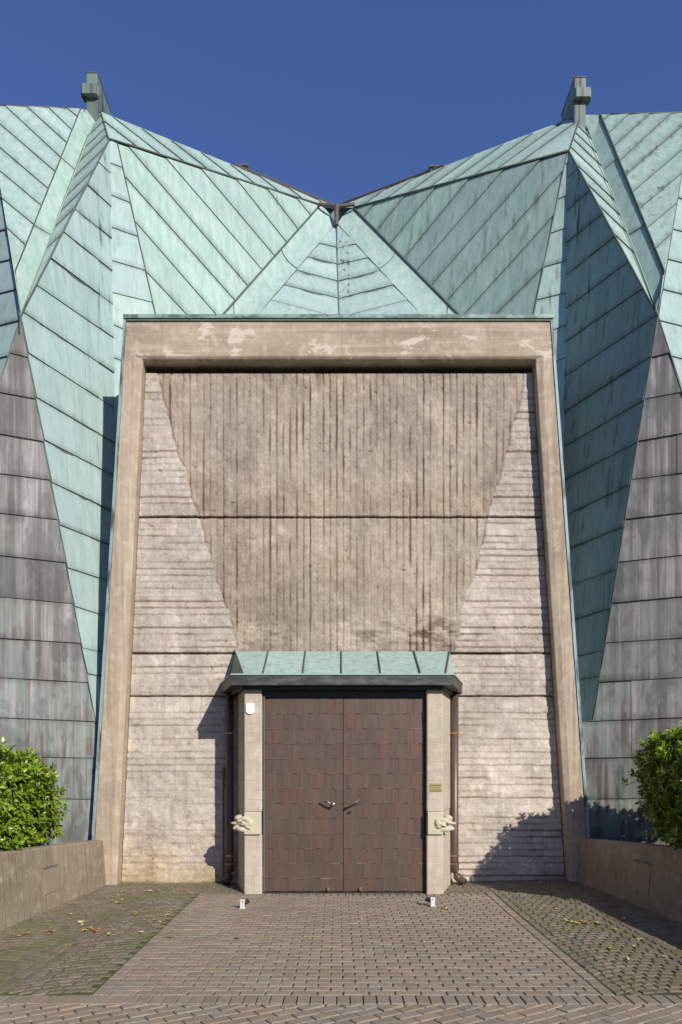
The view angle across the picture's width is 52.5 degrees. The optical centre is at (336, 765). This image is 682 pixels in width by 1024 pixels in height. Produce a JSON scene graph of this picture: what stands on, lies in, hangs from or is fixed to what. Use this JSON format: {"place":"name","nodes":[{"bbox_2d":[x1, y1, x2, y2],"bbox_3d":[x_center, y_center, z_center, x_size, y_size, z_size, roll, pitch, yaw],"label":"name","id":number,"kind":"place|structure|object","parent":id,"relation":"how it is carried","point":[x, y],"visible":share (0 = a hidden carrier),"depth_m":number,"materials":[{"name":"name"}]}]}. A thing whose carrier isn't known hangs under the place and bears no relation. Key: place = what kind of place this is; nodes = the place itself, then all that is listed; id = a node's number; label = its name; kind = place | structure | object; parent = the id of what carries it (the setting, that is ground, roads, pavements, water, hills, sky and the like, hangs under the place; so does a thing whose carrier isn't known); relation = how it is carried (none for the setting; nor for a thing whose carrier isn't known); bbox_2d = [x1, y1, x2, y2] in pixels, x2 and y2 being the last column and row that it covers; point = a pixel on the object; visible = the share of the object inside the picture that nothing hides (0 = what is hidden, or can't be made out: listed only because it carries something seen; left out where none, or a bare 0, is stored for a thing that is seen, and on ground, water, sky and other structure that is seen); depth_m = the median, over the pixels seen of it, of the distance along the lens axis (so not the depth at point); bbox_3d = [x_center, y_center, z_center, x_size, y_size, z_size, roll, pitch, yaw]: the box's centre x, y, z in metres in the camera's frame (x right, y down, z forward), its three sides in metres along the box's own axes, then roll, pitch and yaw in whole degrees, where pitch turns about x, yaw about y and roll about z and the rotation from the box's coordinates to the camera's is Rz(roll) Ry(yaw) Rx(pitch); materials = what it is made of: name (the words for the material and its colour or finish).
{"place":"outdoors","nodes":[
{"label":"outdoors","id":0,"kind":"place"},
{"bbox_2d":[7,996,650,1023],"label":"paving joints","id":1,"kind":"object","parent":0,"point":[282,1004],"visible":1,"depth_m":5.17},
{"bbox_2d":[0,72,681,894],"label":"church","id":2,"kind":"structure","parent":0,"point":[368,504],"depth_m":10.36,"materials":[{"name":"green metal"}]},
{"bbox_2d":[246,703,253,713],"bbox_3d":[-1.181,-0.774,9.447,0.116,0.152,0.018,0,0,0],"label":"enamel plaque","id":3,"kind":"object","parent":2,"relation":"attached to","point":[249,708],"visible":1,"depth_m":9.44,"materials":[{"name":"white"}]},
{"bbox_2d":[262,698,342,890],"bbox_3d":[-0.469,0.406,9.534,1.116,2.671,0.171,0,0,0],"label":"door leaf","id":4,"kind":"structure","parent":2,"relation":"in","point":[304,736],"depth_m":9.55,"materials":[{"name":"brown metal"}]},
{"bbox_2d":[343,698,425,890],"bbox_3d":[0.666,0.406,9.538,1.138,2.671,0.164,0,0,0],"label":"door leaf","id":5,"kind":"structure","parent":2,"relation":"in","point":[384,794],"depth_m":9.55,"materials":[{"name":"brown metal"}]},
{"bbox_2d":[430,783,441,791],"bbox_3d":[1.360,0.302,9.453,0.162,0.114,0.012,0,0,0],"label":"brass sign","id":6,"kind":"object","parent":2,"relation":"attached to","point":[435,787],"visible":1,"depth_m":9.45,"materials":[{"name":"gold metal"}]},
{"bbox_2d":[0,892,681,1023],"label":"brick paving","id":7,"kind":"structure","parent":0,"point":[566,999],"depth_m":5.84,"materials":[{"name":"grey brick"}]},
{"bbox_2d":[239,899,249,908],"bbox_3d":[-1.135,1.696,8.500,0.138,0.123,0.087,0,0,-36],"label":"ground spotlight","id":8,"kind":"object","parent":7,"relation":"on","point":[243,902],"visible":1,"depth_m":8.47,"materials":[{"name":"white paint"}]},
{"bbox_2d":[425,896,435,906],"bbox_3d":[1.175,1.696,8.630,0.138,0.123,0.087,0,0,23],"label":"ground spotlight","id":9,"kind":"object","parent":7,"relation":"on","point":[431,900],"visible":1,"depth_m":8.61,"materials":[{"name":"white paint"}]},
{"bbox_2d":[0,879,681,995],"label":"cobble paving","id":10,"kind":"structure","parent":0,"point":[663,933],"depth_m":7.27,"materials":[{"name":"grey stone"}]},
{"bbox_2d":[208,882,480,893],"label":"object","id":11,"kind":"structure","parent":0,"point":[235,884],"depth_m":9.53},
{"bbox_2d":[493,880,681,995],"bbox_3d":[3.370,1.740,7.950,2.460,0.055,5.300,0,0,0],"label":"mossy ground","id":12,"kind":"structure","parent":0,"point":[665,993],"depth_m":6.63,"materials":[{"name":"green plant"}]},
{"label":"ground","id":13,"kind":"structure","parent":0,"visible":0},
{"bbox_2d":[0,840,105,930],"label":"planter","id":14,"kind":"object","parent":13,"relation":"on","point":[36,880],"visible":0.9,"depth_m":8.39,"materials":[{"name":"concrete"}]},
{"bbox_2d":[0,736,70,850],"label":"laurel bush","id":15,"kind":"object","parent":14,"relation":"in","point":[22,825],"visible":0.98,"depth_m":8.34,"materials":[{"name":"green plant"}]},
{"bbox_2d":[577,838,681,922],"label":"planter","id":16,"kind":"object","parent":13,"relation":"on","point":[647,876],"visible":0.88,"depth_m":8.63,"materials":[{"name":"concrete"}]},
{"bbox_2d":[621,720,681,850],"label":"laurel bush","id":17,"kind":"object","parent":16,"relation":"in","point":[660,764],"visible":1,"depth_m":8.07,"materials":[{"name":"green plant"}]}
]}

